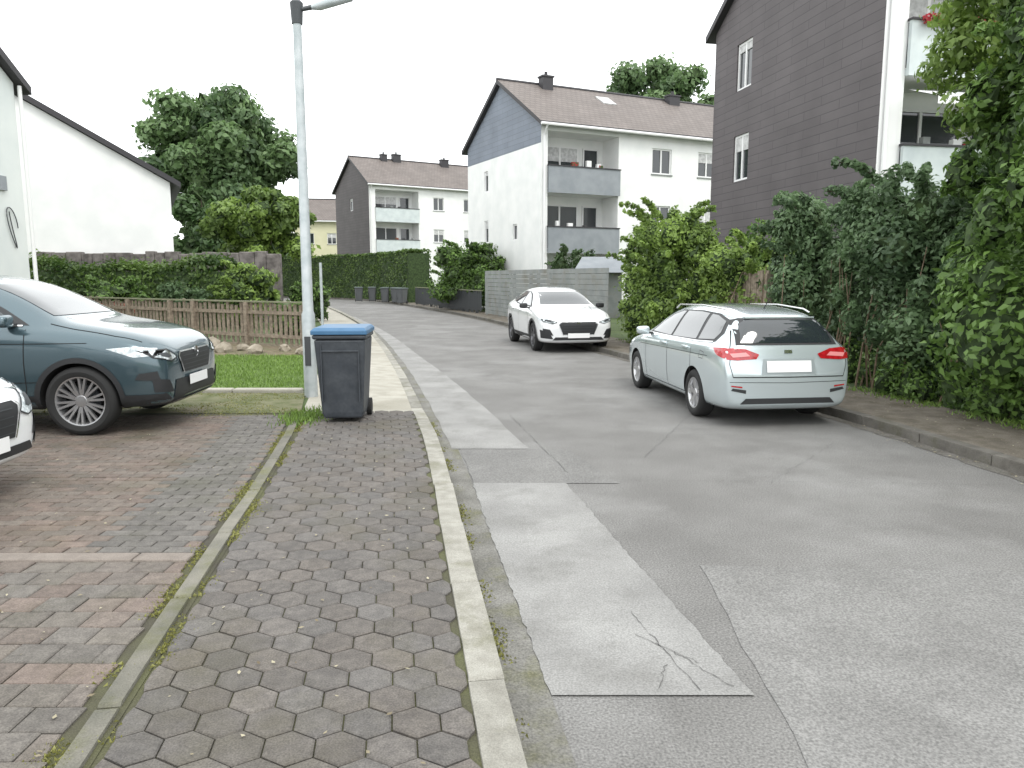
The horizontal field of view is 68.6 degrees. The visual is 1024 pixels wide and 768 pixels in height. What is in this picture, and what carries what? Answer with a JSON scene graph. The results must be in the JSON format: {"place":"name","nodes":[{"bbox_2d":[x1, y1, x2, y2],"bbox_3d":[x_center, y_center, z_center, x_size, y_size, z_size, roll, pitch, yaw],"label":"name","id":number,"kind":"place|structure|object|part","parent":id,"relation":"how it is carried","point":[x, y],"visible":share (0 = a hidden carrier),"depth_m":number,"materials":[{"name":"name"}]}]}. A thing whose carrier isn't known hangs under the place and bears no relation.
{"place":"outdoors","nodes":[
{"label":"outdoors","id":0,"kind":"place"},
{"bbox_2d":[32,393,304,412],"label":"mossy ground","id":1,"kind":"structure","parent":0,"point":[196,400],"depth_m":9.75,"materials":[{"name":"green plant"}]},
{"bbox_2d":[200,303,320,415],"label":"garden ground","id":2,"kind":"structure","parent":0,"point":[317,323],"depth_m":21.22,"materials":[{"name":"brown plant"}]},
{"bbox_2d":[0,67,29,278],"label":"walls","id":3,"kind":"structure","parent":2,"relation":"on","point":[14,260],"depth_m":19.02,"materials":[{"name":"white paint"}]},
{"bbox_2d":[0,47,31,94],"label":"roof","id":4,"kind":"structure","parent":3,"relation":"on","point":[12,72],"depth_m":18.95,"materials":[{"name":"tile"}]},
{"bbox_2d":[0,85,38,280],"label":"facade fittings","id":5,"kind":"object","parent":3,"relation":"attached to","point":[3,183],"visible":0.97,"depth_m":19.42,"materials":[{"name":"white metal"}]},
{"bbox_2d":[14,95,173,271],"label":"walls","id":6,"kind":"structure","parent":2,"relation":"on","point":[89,195],"depth_m":28.00,"materials":[{"name":"white paint"}]},
{"bbox_2d":[15,95,180,208],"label":"roof","id":7,"kind":"structure","parent":6,"relation":"on","point":[175,186],"depth_m":27.96,"materials":[{"name":"tile"}]},
{"bbox_2d":[73,274,155,316],"bbox_3d":[-12.614,-2.530,23.759,2.546,1.871,2.037,0,8,0],"label":"garden shrub","id":8,"kind":"object","parent":2,"relation":"on","point":[128,287],"visible":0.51,"depth_m":23.35,"materials":[{"name":"green plant"}]},
{"bbox_2d":[29,249,240,326],"bbox_3d":[-15.778,-3.350,26.277,12.618,2.736,1.938,1,8,5],"label":"garden hedge","id":9,"kind":"object","parent":2,"relation":"on","point":[64,273],"visible":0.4,"depth_m":25.36,"materials":[{"name":"green plant"}]},
{"bbox_2d":[6,413,298,767],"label":"driveway bed","id":10,"kind":"object","parent":2,"relation":"on","point":[70,734],"visible":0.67,"depth_m":3.40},
{"bbox_2d":[0,415,285,767],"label":"driveway pavers","id":11,"kind":"object","parent":10,"relation":"on","point":[167,491],"visible":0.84,"depth_m":4.81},
{"bbox_2d":[0,377,34,464],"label":"white hatchback car","id":12,"kind":"object","parent":11,"relation":"on","point":[17,429],"visible":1,"depth_m":5.67,"materials":[{"name":"paint"}]},
{"bbox_2d":[0,553,194,562],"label":"parking edging","id":13,"kind":"object","parent":11,"relation":"on","point":[92,557],"visible":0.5,"depth_m":4.37,"materials":[{"name":"grey concrete"}]},
{"bbox_2d":[0,275,215,434],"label":"blue suv car","id":14,"kind":"object","parent":11,"relation":"on","point":[72,362],"visible":0.99,"depth_m":7.76,"materials":[{"name":"blue paint"},{"name":"black plastic"},{"name":"rubber"}]},
{"bbox_2d":[36,251,283,321],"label":"stone wall","id":15,"kind":"structure","parent":2,"relation":"on","point":[266,260],"depth_m":27.53,"materials":[{"name":"grey stone"}]},
{"bbox_2d":[54,420,298,767],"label":"edging stones","id":16,"kind":"object","parent":2,"relation":"on","point":[91,733],"visible":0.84,"depth_m":3.40,"materials":[{"name":"concrete"}]},
{"bbox_2d":[156,281,212,328],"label":"garden shrub","id":17,"kind":"object","parent":2,"relation":"on","point":[169,290],"visible":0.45,"depth_m":23.90,"materials":[{"name":"green plant"}]},
{"bbox_2d":[84,296,302,345],"bbox_3d":[-9.926,-1.826,20.578,12.204,1.207,0.316,5,10,32],"label":"wooden fence","id":18,"kind":"object","parent":2,"relation":"on","point":[192,309],"visible":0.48,"depth_m":18.84,"materials":[{"name":"brown wood"}]},
{"bbox_2d":[171,178,242,253],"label":"dark tree","id":19,"kind":"object","parent":2,"relation":"on","point":[185,207],"visible":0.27,"depth_m":48.22,"materials":[{"name":"green plant"}]},
{"bbox_2d":[207,259,282,326],"bbox_3d":[-8.640,-2.938,24.696,2.107,2.280,2.166,3,9,21],"label":"garden shrub","id":20,"kind":"object","parent":2,"relation":"on","point":[243,281],"visible":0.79,"depth_m":24.17,"materials":[{"name":"green plant"}]},
{"bbox_2d":[201,388,303,392],"bbox_3d":[-6.010,0.122,10.824,5.980,0.120,0.160,0,8,0],"label":"lawn edging","id":21,"kind":"object","parent":2,"relation":"on","point":[255,390],"visible":0.18,"depth_m":10.74,"materials":[{"name":"concrete"}]},
{"bbox_2d":[210,353,303,388],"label":"lawn","id":22,"kind":"structure","parent":2,"relation":"on","point":[299,377],"depth_m":12.63,"materials":[{"name":"green plant"}]},
{"bbox_2d":[195,184,320,262],"bbox_3d":[-11.100,-5.702,32.483,4.381,5.679,4.884,6,10,37],"label":"round maple tree","id":23,"kind":"object","parent":2,"relation":"on","point":[266,219],"visible":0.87,"depth_m":31.60,"materials":[{"name":"green plant"}]},
{"bbox_2d":[214,341,302,355],"bbox_3d":[-9.100,-1.028,18.893,9.800,0.001,6.300,0,8,0],"label":"soil bed","id":24,"kind":"object","parent":2,"relation":"on","point":[270,348],"depth_m":16.98,"materials":[{"name":"brown soil"}]},
{"bbox_2d":[209,337,302,354],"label":"garden rocks","id":25,"kind":"object","parent":24,"relation":"on","point":[222,347],"visible":0.48,"depth_m":16.52,"materials":[{"name":"stone"}]},
{"bbox_2d":[12,392,529,767],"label":"weeds","id":26,"kind":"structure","parent":2,"relation":"on","point":[163,650],"depth_m":4.44,"materials":[{"name":"green plant"}]},
{"bbox_2d":[268,300,301,338],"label":"garden shrub","id":27,"kind":"object","parent":2,"relation":"on","point":[298,304],"visible":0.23,"depth_m":20.74,"materials":[{"name":"green plant"}]},
{"bbox_2d":[286,280,330,319],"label":"garden shrub","id":28,"kind":"object","parent":2,"relation":"on","point":[296,294],"visible":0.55,"depth_m":28.14,"materials":[{"name":"green plant"}]},
{"bbox_2d":[90,410,482,767],"bbox_3d":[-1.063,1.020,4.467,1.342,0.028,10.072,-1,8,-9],"label":"sidewalk pavers","id":29,"kind":"object","parent":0,"point":[173,721],"visible":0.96,"depth_m":3.43,"materials":[{"name":"grey concrete"}]},
{"bbox_2d":[310,324,373,417],"bbox_3d":[-1.933,-0.141,8.726,0.612,1.089,0.865,-1,8,-4],"label":"wheelie bin","id":30,"kind":"object","parent":29,"relation":"on","point":[343,355],"visible":1,"depth_m":8.37,"materials":[{"name":"plastic"}]},
{"bbox_2d":[309,199,335,220],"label":"roof","id":31,"kind":"structure","parent":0,"point":[323,210],"depth_m":84.31,"materials":[{"name":"brown"}]},
{"bbox_2d":[290,301,411,412],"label":"sidewalk","id":32,"kind":"structure","parent":0,"point":[386,391],"depth_m":12.00,"materials":[{"name":"concrete"}]},
{"bbox_2d":[290,0,352,397],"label":"street lamp","id":33,"kind":"object","parent":32,"relation":"on","point":[297,8],"visible":0.98,"depth_m":10.05,"materials":[{"name":"metal"}]},
{"bbox_2d":[319,263,323,324],"bbox_3d":[-3.250,-1.118,12.870,0.044,1.900,0.044,-3,9,-22],"label":"marker post","id":34,"kind":"object","parent":32,"relation":"on","point":[321,293],"visible":0.65,"depth_m":12.79,"materials":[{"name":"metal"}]},
{"bbox_2d":[0,0,723,238],"label":"sky","id":35,"kind":"structure","parent":0,"point":[413,79],"materials":[{"name":"white"}]},
{"bbox_2d":[352,316,528,448],"bbox_3d":[-3.506,-1.194,20.827,0.889,0.001,27.477,-2,8,-14],"label":"light asphalt patch","id":36,"kind":"object","parent":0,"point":[465,419],"visible":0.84,"depth_m":9.94,"materials":[{"name":"grey asphalt"}]},
{"bbox_2d":[283,298,1023,767],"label":"road","id":37,"kind":"structure","parent":0,"point":[913,508],"depth_m":6.03,"materials":[{"name":"grey asphalt"}]},
{"bbox_2d":[354,287,362,300],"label":"wheelie bin","id":38,"kind":"object","parent":37,"relation":"on","point":[358,293],"visible":1,"depth_m":51.66,"materials":[{"name":"grey plastic"}]},
{"bbox_2d":[368,287,375,300],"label":"wheelie bin","id":39,"kind":"object","parent":37,"relation":"on","point":[372,293],"visible":1,"depth_m":52.05,"materials":[{"name":"grey plastic"}]},
{"bbox_2d":[380,287,388,301],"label":"wheelie bin","id":40,"kind":"object","parent":37,"relation":"on","point":[384,294],"visible":1,"depth_m":49.97,"materials":[{"name":"grey plastic"}]},
{"bbox_2d":[373,330,576,767],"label":"gutter","id":41,"kind":"object","parent":37,"relation":"on","point":[545,745],"visible":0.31,"depth_m":3.68,"materials":[{"name":"concrete"}]},
{"bbox_2d":[461,449,617,482],"bbox_3d":[0.194,0.759,7.077,1.448,0.001,1.300,0,8,0],"label":"asphalt repair patch","id":42,"kind":"object","parent":37,"relation":"on","point":[513,466],"visible":1,"depth_m":6.97,"materials":[{"name":"grey asphalt"}]},
{"bbox_2d":[507,287,610,350],"bbox_3d":[1.114,-1.765,19.536,2.180,1.510,4.472,-2,8,-11],"label":"white crossover car","id":43,"kind":"object","parent":37,"relation":"on","point":[538,317],"visible":0.99,"depth_m":17.92,"materials":[{"name":"paint"}]},
{"bbox_3d":[0.957,-2.346,20.251,1.648,0.301,0.970,-2,8,-11],"label":"rear side window","id":44,"kind":"part","parent":43,"relation":"part of","materials":[{"name":"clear glass"}]},
{"bbox_3d":[1.160,-2.195,19.242,1.645,0.315,0.950,-2,8,-11],"label":"front side window","id":45,"kind":"part","parent":43,"relation":"part of","materials":[{"name":"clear glass"}]},
{"bbox_2d":[473,483,753,694],"bbox_3d":[0.333,1.079,4.797,0.856,0.001,3.471,-1,8,-9],"label":"light asphalt patch","id":46,"kind":"object","parent":37,"relation":"on","point":[582,584],"visible":1,"depth_m":4.00,"materials":[{"name":"grey asphalt"}]},
{"bbox_2d":[283,296,1023,475],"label":"kerb","id":47,"kind":"structure","parent":37,"relation":"on","point":[1010,463],"depth_m":8.22,"materials":[{"name":"concrete"}]},
{"bbox_2d":[344,299,1023,481],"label":"gutter","id":48,"kind":"object","parent":37,"relation":"on","point":[959,457],"visible":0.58,"depth_m":8.08,"materials":[{"name":"grey concrete"}]},
{"bbox_2d":[629,300,847,415],"bbox_3d":[2.962,-0.513,10.788,1.993,1.487,4.224,-1,8,-7],"label":"silver estate car","id":49,"kind":"object","parent":37,"relation":"on","point":[705,359],"visible":1,"depth_m":8.86,"materials":[{"name":"paint"}]},
{"bbox_3d":[2.928,-0.929,11.002,1.531,0.335,0.865,-1,8,-7],"label":"front side window","id":50,"kind":"part","parent":49,"relation":"part of","materials":[{"name":"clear glass"}]},
{"bbox_3d":[3.046,-0.805,10.078,1.533,0.349,0.865,-1,8,-7],"label":"rear side window","id":51,"kind":"part","parent":49,"relation":"part of","materials":[{"name":"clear glass"}]},
{"bbox_3d":[3.134,-0.714,9.384,1.518,0.306,0.583,-1,8,-7],"label":"quarter window","id":52,"kind":"part","parent":49,"relation":"part of","materials":[{"name":"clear glass"}]},
{"bbox_3d":[3.201,-0.624,8.864,1.130,0.257,0.217,-1,8,-7],"label":"rear window","id":53,"kind":"part","parent":49,"relation":"part of","materials":[{"name":"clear glass"}]},
{"bbox_2d":[513,418,1023,689],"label":"road cracks","id":54,"kind":"object","parent":37,"relation":"on","point":[640,622],"visible":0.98,"depth_m":3.65,"materials":[{"name":"grey asphalt"}]},
{"bbox_2d":[700,565,1023,767],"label":"asphalt repair patch","id":55,"kind":"object","parent":37,"relation":"on","point":[886,668],"visible":1,"depth_m":3.48,"materials":[{"name":"grey asphalt"}]},
{"bbox_2d":[391,301,1023,458],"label":"sidewalk","id":56,"kind":"structure","parent":0,"point":[959,428],"depth_m":8.88,"materials":[{"name":"grey concrete"}]},
{"bbox_2d":[390,287,401,302],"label":"wheelie bin","id":57,"kind":"object","parent":56,"relation":"on","point":[393,295],"visible":0.56,"depth_m":48.99,"materials":[{"name":"grey plastic"}]},
{"bbox_2d":[395,288,408,303],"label":"wheelie bin","id":58,"kind":"object","parent":56,"relation":"on","point":[401,295],"visible":1,"depth_m":47.46,"materials":[{"name":"grey plastic"}]},
{"bbox_2d":[415,287,482,312],"bbox_3d":[-3.725,-4.623,40.570,0.261,1.149,13.276,-3,9,-20],"label":"dark fence","id":59,"kind":"object","parent":56,"relation":"on","point":[466,301],"visible":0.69,"depth_m":37.69,"materials":[{"name":"grey metal"}]},
{"bbox_2d":[0,349,1021,763],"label":"fallen leaves","id":60,"kind":"object","parent":56,"relation":"on","point":[370,587],"visible":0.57,"depth_m":3.87,"materials":[{"name":"beige plant"}]},
{"bbox_2d":[485,268,608,316],"bbox_3d":[0.757,-3.313,28.207,0.361,1.940,11.977,-3,9,-20],"label":"grey board fence","id":61,"kind":"object","parent":56,"relation":"on","point":[500,284],"visible":0.61,"depth_m":26.98,"materials":[{"name":"grey wood"}]},
{"bbox_2d":[479,307,1023,422],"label":"garden ground","id":62,"kind":"structure","parent":0,"point":[616,332],"depth_m":21.59,"materials":[{"name":"brown soil"}]},
{"bbox_2d":[282,248,431,302],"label":"tall hedge","id":63,"kind":"object","parent":62,"relation":"on","point":[343,275],"visible":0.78,"depth_m":57.59,"materials":[{"name":"green plant"}]},
{"bbox_2d":[422,238,505,303],"bbox_3d":[-2.263,-5.683,39.201,4.621,3.645,4.612,0,8,0],"label":"garden shrub","id":64,"kind":"object","parent":62,"relation":"on","point":[458,266],"visible":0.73,"depth_m":38.05,"materials":[{"name":"green plant"}]},
{"bbox_2d":[471,267,511,310],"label":"garden shrub","id":65,"kind":"object","parent":62,"relation":"on","point":[479,281],"visible":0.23,"depth_m":35.92,"materials":[{"name":"green plant"}]},
{"bbox_2d":[544,243,595,289],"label":"garden shrub","id":66,"kind":"object","parent":62,"relation":"on","point":[559,262],"visible":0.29,"depth_m":33.34,"materials":[{"name":"green plant"}]},
{"bbox_2d":[468,87,712,306],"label":"walls","id":67,"kind":"structure","parent":62,"relation":"on","point":[505,150],"depth_m":37.67,"materials":[{"name":"white paint"}]},
{"bbox_2d":[462,80,713,154],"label":"roof","id":68,"kind":"structure","parent":67,"relation":"on","point":[539,104],"depth_m":38.31,"materials":[{"name":"brown"}]},
{"bbox_2d":[485,145,711,268],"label":"windows","id":69,"kind":"structure","parent":67,"relation":"attached to","point":[563,215],"depth_m":37.76,"materials":[{"name":"white"}]},
{"bbox_2d":[496,71,713,268],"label":"roof fittings","id":70,"kind":"object","parent":67,"relation":"on","point":[545,81],"visible":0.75,"depth_m":38.35,"materials":[{"name":"white metal"}]},
{"bbox_2d":[547,161,710,253],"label":"balconies","id":71,"kind":"structure","parent":67,"relation":"attached to","point":[587,179],"depth_m":36.04,"materials":[{"name":"grey concrete"}]},
{"bbox_2d":[575,257,627,317],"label":"garden shed","id":72,"kind":"structure","parent":62,"relation":"on","point":[614,296],"depth_m":30.74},
{"bbox_2d":[266,338,1023,429],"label":"verge grass","id":73,"kind":"structure","parent":62,"relation":"on","point":[312,415],"depth_m":8.89,"materials":[{"name":"green plant"}]},
{"bbox_2d":[605,196,724,339],"bbox_3d":[3.759,-2.713,18.540,2.837,3.690,3.564,4,9,27],"label":"garden shrub","id":74,"kind":"object","parent":62,"relation":"on","point":[661,285],"visible":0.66,"depth_m":17.79,"materials":[{"name":"green plant"}]},
{"bbox_2d":[688,228,795,303],"bbox_3d":[5.250,-1.928,16.080,2.692,2.697,2.734,0,8,0],"label":"garden shrub","id":75,"kind":"object","parent":62,"relation":"on","point":[722,268],"visible":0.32,"depth_m":15.80,"materials":[{"name":"green plant"}]},
{"bbox_2d":[720,270,772,305],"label":"wooden gate","id":76,"kind":"structure","parent":62,"relation":"on","point":[751,280],"depth_m":15.19,"materials":[{"name":"brown wood"}]},
{"bbox_2d":[729,218,797,268],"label":"garden shrub","id":77,"kind":"object","parent":62,"relation":"on","point":[754,235],"visible":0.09,"depth_m":18.20,"materials":[{"name":"green plant"}]},
{"bbox_2d":[751,178,890,361],"bbox_3d":[5.745,-1.865,13.555,2.699,3.282,2.836,-6,10,-36],"label":"shrub","id":78,"kind":"object","parent":62,"relation":"on","point":[801,226],"visible":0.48,"depth_m":13.12,"materials":[{"name":"green plant"}]},
{"bbox_2d":[709,0,1004,248],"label":"walls","id":79,"kind":"structure","parent":62,"relation":"on","point":[803,109],"depth_m":20.89,"materials":[{"name":"stone"}]},
{"bbox_2d":[705,0,733,43],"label":"roof","id":80,"kind":"structure","parent":79,"relation":"on","point":[718,21],"depth_m":25.19,"materials":[{"name":"black"}]},
{"bbox_2d":[734,0,997,181],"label":"windows","id":81,"kind":"structure","parent":79,"relation":"attached to","point":[916,124],"depth_m":19.39,"materials":[{"name":"white glass"}]},
{"bbox_2d":[880,0,896,176],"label":"roof fittings","id":82,"kind":"object","parent":79,"relation":"on","point":[888,83],"visible":0.47,"depth_m":17.40,"materials":[{"name":"white metal"}]},
{"bbox_2d":[874,0,964,194],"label":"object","id":83,"kind":"object","parent":79,"relation":"attached to","point":[896,82],"visible":0.4,"depth_m":17.51,"materials":[{"name":"white paint"}]},
{"bbox_2d":[899,16,1001,198],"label":"balconies","id":84,"kind":"structure","parent":79,"relation":"attached to","point":[923,150],"depth_m":17.70,"materials":[{"name":"grey paint"}]},
{"bbox_2d":[922,11,996,23],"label":"balcony flower boxes","id":85,"kind":"object","parent":84,"relation":"attached to","point":[928,16],"visible":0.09,"depth_m":17.13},
{"bbox_2d":[729,247,1023,416],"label":"shrub stems","id":86,"kind":"object","parent":62,"relation":"on","point":[866,360],"visible":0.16,"depth_m":11.44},
{"bbox_2d":[822,142,1019,395],"bbox_3d":[6.006,-1.657,11.104,2.446,3.564,2.971,0,8,0],"label":"shrub","id":87,"kind":"object","parent":62,"relation":"on","point":[891,233],"visible":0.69,"depth_m":10.60,"materials":[{"name":"green plant"}]},
{"bbox_2d":[842,335,1023,421],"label":"hedge plants","id":88,"kind":"object","parent":62,"relation":"on","point":[917,384],"visible":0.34,"depth_m":10.06,"materials":[{"name":"green plant"}]},
{"bbox_2d":[914,0,1023,177],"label":"young tree","id":89,"kind":"object","parent":62,"relation":"on","point":[962,19],"visible":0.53,"depth_m":9.54,"materials":[{"name":"green plant"}]},
{"bbox_2d":[916,0,1023,423],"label":"shrub","id":90,"kind":"object","parent":62,"relation":"on","point":[979,298],"visible":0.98,"depth_m":8.38,"materials":[{"name":"green plant"}]},
{"bbox_2d":[928,150,1023,381],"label":"shrub","id":91,"kind":"object","parent":62,"relation":"on","point":[953,153],"visible":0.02,"depth_m":11.15,"materials":[{"name":"green plant"}]},
{"label":"garden ground","id":92,"kind":"structure","parent":0,"visible":0},
{"bbox_2d":[131,80,297,225],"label":"oak tree","id":93,"kind":"object","parent":92,"relation":"on","point":[223,143],"visible":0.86,"depth_m":56.44,"materials":[{"name":"green plant"}]},
{"bbox_2d":[293,222,336,255],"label":"walls","id":94,"kind":"structure","parent":92,"relation":"on","point":[320,230],"depth_m":82.98,"materials":[{"name":"yellow paint"}]},
{"bbox_2d":[294,198,335,232],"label":"roof fittings","id":95,"kind":"object","parent":94,"relation":"on","point":[322,199],"visible":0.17,"depth_m":86.05,"materials":[{"name":"white metal"}]},
{"bbox_2d":[310,233,336,243],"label":"windows","id":96,"kind":"structure","parent":94,"relation":"attached to","point":[331,238],"depth_m":83.18,"materials":[{"name":"white"}]},
{"bbox_2d":[606,52,710,102],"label":"oak tree","id":97,"kind":"object","parent":92,"relation":"on","point":[662,77],"visible":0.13,"depth_m":71.04,"materials":[{"name":"green plant"}]},
{"bbox_2d":[695,90,713,104],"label":"oak tree","id":98,"kind":"object","parent":92,"relation":"on","point":[708,98],"visible":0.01,"depth_m":72.46,"materials":[{"name":"green plant"}]},
{"label":"ground","id":99,"kind":"structure","parent":0,"visible":0},
{"bbox_2d":[335,161,467,285],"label":"walls","id":100,"kind":"structure","parent":99,"relation":"on","point":[353,228],"depth_m":69.87,"materials":[{"name":"paint"}]},
{"bbox_2d":[332,157,467,194],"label":"roof","id":101,"kind":"structure","parent":100,"relation":"on","point":[379,171],"depth_m":70.19,"materials":[{"name":"brown"}]},
{"bbox_2d":[347,152,467,252],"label":"roof fittings","id":102,"kind":"object","parent":100,"relation":"on","point":[443,162],"visible":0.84,"depth_m":70.71,"materials":[{"name":"white metal"}]},
{"bbox_2d":[350,196,467,248],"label":"windows","id":103,"kind":"structure","parent":100,"relation":"attached to","point":[386,232],"depth_m":69.69,"materials":[{"name":"white glass"}]},
{"bbox_2d":[376,206,467,251],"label":"balconies","id":104,"kind":"structure","parent":100,"relation":"attached to","point":[398,214],"depth_m":67.93,"materials":[{"name":"grey"}]},
{"bbox_2d":[283,300,527,767],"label":"kerb","id":105,"kind":"structure","parent":99,"relation":"on","point":[499,742],"depth_m":3.55,"materials":[{"name":"concrete"}]}
]}

